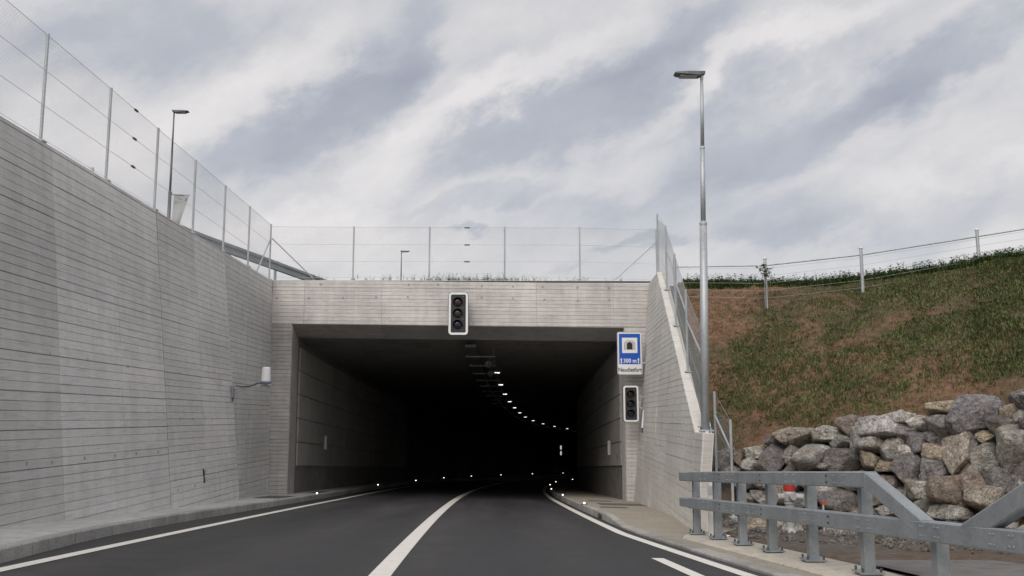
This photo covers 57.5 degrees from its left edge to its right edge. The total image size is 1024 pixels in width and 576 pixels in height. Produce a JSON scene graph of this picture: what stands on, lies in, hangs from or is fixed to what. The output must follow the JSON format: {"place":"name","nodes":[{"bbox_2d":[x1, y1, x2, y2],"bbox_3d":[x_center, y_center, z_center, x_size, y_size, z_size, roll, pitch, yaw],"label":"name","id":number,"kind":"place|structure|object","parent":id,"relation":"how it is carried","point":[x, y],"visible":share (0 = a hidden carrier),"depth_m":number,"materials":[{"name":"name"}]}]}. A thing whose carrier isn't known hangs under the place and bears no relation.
{"place":"outdoors","nodes":[
{"label":"outdoors","id":0,"kind":"place"},
{"bbox_2d":[0,472,576,544],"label":"walkway","id":1,"kind":"structure","parent":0,"point":[11,534],"depth_m":14.83,"materials":[{"name":"concrete"}]},
{"bbox_2d":[0,116,170,527],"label":"retaining wall","id":2,"kind":"structure","parent":1,"relation":"on","point":[83,426],"depth_m":15.01,"materials":[{"name":"concrete"}]},
{"bbox_2d":[0,0,271,279],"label":"fence","id":3,"kind":"object","parent":2,"relation":"on","point":[43,106],"visible":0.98,"depth_m":18.11,"materials":[{"name":"metal"}]},
{"bbox_2d":[156,210,238,507],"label":"retaining wall","id":4,"kind":"structure","parent":1,"relation":"on","point":[197,371],"depth_m":20.98,"materials":[{"name":"concrete"}]},
{"bbox_2d":[203,469,206,482],"bbox_3d":[-6.843,4.183,20.807,0.064,0.302,0.162,0,-8,-1],"label":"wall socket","id":5,"kind":"object","parent":4,"relation":"attached to","point":[204,477],"depth_m":20.76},
{"bbox_2d":[231,367,272,401],"bbox_3d":[-6.558,2.433,23.596,1.015,0.876,0.257,0,-8,-1],"label":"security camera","id":6,"kind":"object","parent":4,"relation":"attached to","point":[266,377],"visible":1,"depth_m":23.55,"materials":[{"name":"metal"}]},
{"bbox_2d":[224,252,272,496],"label":"retaining wall","id":7,"kind":"structure","parent":1,"relation":"on","point":[249,296],"depth_m":26.57,"materials":[{"name":"concrete"}]},
{"bbox_2d":[254,496,293,498],"bbox_3d":[-6.592,5.817,25.952,0.700,0.153,2.000,0,-8,-1],"label":"cover plate","id":8,"kind":"object","parent":1,"relation":"on","point":[277,497],"visible":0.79,"depth_m":25.59,"materials":[{"name":"grey metal"}]},
{"bbox_2d":[308,491,329,492],"bbox_3d":[-6.471,6.844,31.264,0.400,0.139,2.000,0,-8,-1],"label":"cover plate","id":9,"kind":"object","parent":1,"relation":"on","point":[319,492],"visible":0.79,"depth_m":31.15,"materials":[{"name":"grey metal"}]},
{"bbox_2d":[268,280,650,500],"bbox_3d":[-1.538,3.536,29.459,12.040,7.503,0.990,0,-8,-1],"label":"tunnel portal","id":10,"kind":"object","parent":1,"relation":"on","point":[519,310],"visible":0.8,"depth_m":29.39,"materials":[{"name":"concrete"}]},
{"bbox_2d":[448,292,468,335],"bbox_3d":[-1.613,0.805,28.973,0.557,1.350,0.599,-5,-10,34],"label":"traffic light","id":11,"kind":"object","parent":10,"relation":"attached to","point":[458,313],"visible":1,"depth_m":28.85,"materials":[{"name":"metal"}]},
{"bbox_2d":[271,226,657,279],"bbox_3d":[-1.447,-1.082,29.781,12.289,1.780,0.406,0,-8,-2],"label":"fence","id":12,"kind":"object","parent":10,"relation":"on","point":[429,261],"visible":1,"depth_m":29.79,"materials":[{"name":"metal"}]},
{"bbox_2d":[311,272,621,280],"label":"weeds","id":13,"kind":"object","parent":10,"relation":"on","point":[455,278],"visible":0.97,"depth_m":29.71,"materials":[{"name":"green plant"}]},
{"bbox_2d":[0,473,767,575],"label":"road","id":14,"kind":"structure","parent":0,"point":[523,528],"depth_m":12.57,"materials":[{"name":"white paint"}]},
{"bbox_2d":[0,481,447,571],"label":"edge line marking","id":15,"kind":"structure","parent":14,"relation":"on","point":[19,565],"depth_m":12.20,"materials":[{"name":"paint"}]},
{"bbox_2d":[0,474,576,563],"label":"kerb","id":16,"kind":"structure","parent":14,"relation":"on","point":[21,549],"depth_m":15.19,"materials":[{"name":"concrete"}]},
{"bbox_2d":[368,481,512,575],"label":"line marking","id":17,"kind":"structure","parent":14,"relation":"on","point":[388,565],"depth_m":12.34,"materials":[{"name":"paint"}]},
{"bbox_2d":[542,483,755,575],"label":"edge line marking","id":18,"kind":"object","parent":14,"relation":"on","point":[715,564],"visible":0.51,"depth_m":13.33,"materials":[{"name":"paint"}]},
{"bbox_2d":[548,484,800,575],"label":"kerb","id":19,"kind":"structure","parent":14,"relation":"on","point":[611,518],"depth_m":13.42,"materials":[{"name":"concrete"}]},
{"bbox_2d":[652,558,703,575],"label":"lane dash marking","id":20,"kind":"object","parent":14,"relation":"on","point":[678,567],"visible":1,"depth_m":10.21,"materials":[{"name":"paint"}]},
{"bbox_2d":[294,338,714,499],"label":"tunnel bore","id":21,"kind":"object","parent":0,"point":[380,410],"visible":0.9,"depth_m":42.81,"materials":[{"name":"concrete"}]},
{"bbox_2d":[323,436,326,448],"bbox_3d":[-6.897,5.695,34.446,0.140,0.500,0.024,0,-8,-1],"label":"marker plate","id":22,"kind":"object","parent":21,"relation":"attached to","point":[325,442],"visible":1,"depth_m":34.43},
{"bbox_2d":[485,354,491,367],"bbox_3d":[-0.865,2.691,34.427,0.260,0.515,0.263,0,-8,-1],"label":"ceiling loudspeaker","id":23,"kind":"object","parent":21,"relation":"hanging from","point":[488,363],"visible":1,"depth_m":34.42,"materials":[{"name":"metal"}]},
{"bbox_2d":[487,366,493,376],"bbox_3d":[-0.866,3.358,37.869,0.260,0.515,0.263,0,-8,-1],"label":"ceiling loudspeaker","id":24,"kind":"object","parent":21,"relation":"hanging from","point":[490,373],"visible":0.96,"depth_m":37.86,"materials":[{"name":"metal"}]},
{"bbox_2d":[465,344,576,431],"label":"cable tray","id":25,"kind":"object","parent":21,"relation":"hanging from","point":[473,356],"visible":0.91,"depth_m":42.63,"materials":[{"name":"metal"}]},
{"bbox_2d":[0,0,1023,535],"label":"sky","id":26,"kind":"structure","parent":0,"point":[833,128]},
{"bbox_2d":[551,480,816,575],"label":"verge","id":27,"kind":"structure","parent":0,"point":[652,520],"depth_m":18.90,"materials":[{"name":"grey concrete"}]},
{"bbox_2d":[599,506,626,507],"bbox_3d":[2.525,5.460,23.209,0.650,0.076,0.600,0,-8,-1],"label":"cover plate","id":28,"kind":"object","parent":27,"relation":"on","point":[611,507],"visible":0.5,"depth_m":23.02,"materials":[{"name":"grey metal"}]},
{"bbox_2d":[597,503,645,505],"bbox_3d":[2.968,5.891,25.377,1.200,0.131,1.400,0,-8,-1],"label":"cover plate","id":29,"kind":"object","parent":27,"relation":"on","point":[621,504],"visible":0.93,"depth_m":25.20,"materials":[{"name":"grey metal"}]},
{"bbox_2d":[634,272,713,530],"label":"wing wall","id":30,"kind":"structure","parent":27,"relation":"on","point":[673,441],"depth_m":22.24,"materials":[{"name":"concrete"}]},
{"bbox_2d":[617,332,645,374],"bbox_3d":[3.773,1.998,28.584,1.112,1.310,0.086,0,-8,-1],"label":"tunnel sign","id":31,"kind":"object","parent":30,"relation":"attached to","point":[629,353],"visible":1,"depth_m":28.55,"materials":[{"name":"blue metal"}]},
{"bbox_2d":[622,385,643,421],"bbox_3d":[3.730,3.485,28.136,0.785,1.110,0.341,0,-8,-1],"label":"traffic light","id":32,"kind":"object","parent":30,"relation":"attached to","point":[631,397],"visible":0.99,"depth_m":28.10,"materials":[{"name":"metal"}]},
{"bbox_2d":[641,409,643,432],"bbox_3d":[3.968,3.930,27.850,0.238,0.779,0.550,-6,-10,39],"label":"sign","id":33,"kind":"object","parent":30,"relation":"attached to","point":[642,421],"depth_m":27.73,"materials":[{"name":"white metal"}]},
{"bbox_2d":[656,214,700,423],"bbox_3d":[4.044,0.171,23.190,0.194,6.316,10.208,-1,-8,5],"label":"fence","id":34,"kind":"object","parent":30,"relation":"on","point":[675,299],"visible":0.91,"depth_m":22.19,"materials":[{"name":"metal"}]},
{"bbox_2d":[673,71,713,432],"bbox_3d":[3.520,-0.781,18.053,0.605,7.077,0.280,0,-8,-1],"label":"lamp post","id":35,"kind":"object","parent":30,"relation":"on","point":[704,362],"visible":0.98,"depth_m":17.91,"materials":[{"name":"metal"}]},
{"bbox_2d":[683,534,906,575],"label":"guardrail plinth","id":36,"kind":"structure","parent":27,"relation":"on","point":[792,560],"depth_m":10.81,"materials":[{"name":"concrete"}]},
{"bbox_2d":[707,482,713,535],"bbox_3d":[3.137,3.410,14.715,0.100,0.980,0.042,0,-8,-1],"label":"delineator","id":37,"kind":"object","parent":36,"relation":"on","point":[710,513],"visible":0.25,"depth_m":14.68},
{"bbox_2d":[679,471,1023,575],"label":"guardrail","id":38,"kind":"object","parent":36,"relation":"on","point":[985,529],"visible":1,"depth_m":9.22,"materials":[{"name":"metal"}]},
{"bbox_2d":[670,286,700,411],"bbox_3d":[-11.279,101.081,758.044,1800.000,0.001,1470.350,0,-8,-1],"label":"ground","id":39,"kind":"structure","parent":0,"point":[690,343],"depth_m":61.14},
{"bbox_2d":[167,110,188,217],"bbox_3d":[-12.464,-3.067,34.571,0.657,7.271,0.280,0,-8,-1],"label":"lamp post","id":40,"kind":"object","parent":39,"relation":"on","point":[170,179],"visible":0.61,"depth_m":34.78,"materials":[{"name":"metal"}]},
{"bbox_2d":[171,192,189,223],"bbox_3d":[-12.283,-2.879,34.509,0.688,1.359,0.114,0,-8,-1],"label":"banner","id":41,"kind":"object","parent":40,"relation":"hanging from","point":[177,208],"visible":0.74,"depth_m":34.54,"materials":[{"name":"fabric"}]},
{"bbox_2d":[181,225,325,279],"bbox_3d":[-7.812,-0.575,29.322,0.377,0.910,19.542,-2,-8,11],"label":"guardrail","id":42,"kind":"object","parent":39,"relation":"on","point":[274,266],"visible":0.3,"depth_m":29.25,"materials":[{"name":"metal"}]},
{"bbox_2d":[400,250,409,279],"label":"lamp post","id":43,"kind":"object","parent":39,"relation":"on","point":[401,264],"visible":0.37,"depth_m":62.68,"materials":[{"name":"metal"}]},
{"bbox_2d":[677,264,1023,526],"bbox_3d":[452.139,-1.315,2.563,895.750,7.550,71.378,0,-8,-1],"label":"embankment","id":44,"kind":"structure","parent":0,"point":[764,429],"depth_m":21.51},
{"bbox_2d":[756,264,772,307],"bbox_3d":[7.042,-0.073,25.951,0.438,1.247,0.523,-7,-11,43],"label":"sapling","id":45,"kind":"object","parent":44,"relation":"on","point":[765,274],"visible":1,"depth_m":25.98,"materials":[{"name":"green plant"}]},
{"bbox_2d":[673,228,1023,308],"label":"fence","id":46,"kind":"object","parent":44,"relation":"on","point":[976,236],"visible":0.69,"depth_m":26.50,"materials":[{"name":"metal"}]},
{"bbox_2d":[681,252,1023,447],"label":"grass","id":47,"kind":"structure","parent":44,"relation":"on","point":[929,331],"depth_m":21.06,"materials":[{"name":"green plant"}]},
{"bbox_2d":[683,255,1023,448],"bbox_3d":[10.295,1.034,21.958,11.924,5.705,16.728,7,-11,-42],"label":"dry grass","id":48,"kind":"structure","parent":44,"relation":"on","point":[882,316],"depth_m":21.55,"materials":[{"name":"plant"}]},
{"bbox_2d":[686,245,1023,438],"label":"weeds","id":49,"kind":"object","parent":44,"relation":"on","point":[985,256],"visible":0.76,"depth_m":26.53,"materials":[{"name":"green plant"}]},
{"bbox_2d":[697,288,1022,427],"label":"pebbles","id":50,"kind":"object","parent":44,"relation":"on","point":[960,375],"visible":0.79,"depth_m":22.79,"materials":[{"name":"stone"}]},
{"bbox_2d":[726,530,1023,575],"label":"ground","id":51,"kind":"structure","parent":0,"point":[839,551],"depth_m":12.37,"materials":[{"name":"brown soil"}]},
{"bbox_2d":[713,391,736,517],"bbox_3d":[3.907,3.039,17.256,0.150,2.270,1.053,1,-8,-5],"label":"fence","id":52,"kind":"object","parent":51,"relation":"on","point":[730,447],"visible":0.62,"depth_m":17.25,"materials":[{"name":"metal"}]},
{"bbox_2d":[776,485,802,532],"bbox_3d":[5.023,3.971,16.872,0.438,0.898,0.369,-6,-10,36],"label":"hydrant","id":53,"kind":"object","parent":51,"relation":"on","point":[789,496],"visible":0.73,"depth_m":16.83,"materials":[{"name":"white metal"}]},
{"bbox_2d":[821,501,825,531],"bbox_3d":[5.440,4.004,16.286,0.070,0.550,0.060,0,-8,-1],"label":"valve marker","id":54,"kind":"object","parent":51,"relation":"on","point":[823,503],"visible":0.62,"depth_m":16.29,"materials":[{"name":"red plastic"}]},
{"bbox_2d":[722,524,1011,554],"bbox_3d":[5.951,3.894,14.363,3.337,0.592,8.552,6,-10,-39],"label":"rubble","id":55,"kind":"object","parent":51,"relation":"on","point":[888,542],"visible":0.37,"depth_m":14.65,"materials":[{"name":"stone"}]},
{"bbox_2d":[712,389,1023,535],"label":"boulder wall","id":56,"kind":"structure","parent":51,"relation":"on","point":[953,460],"depth_m":16.07,"materials":[{"name":"stone"}]},
{"bbox_2d":[856,560,1023,575],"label":"path","id":57,"kind":"structure","parent":0,"point":[968,568],"depth_m":9.51,"materials":[{"name":"concrete"}]}
]}

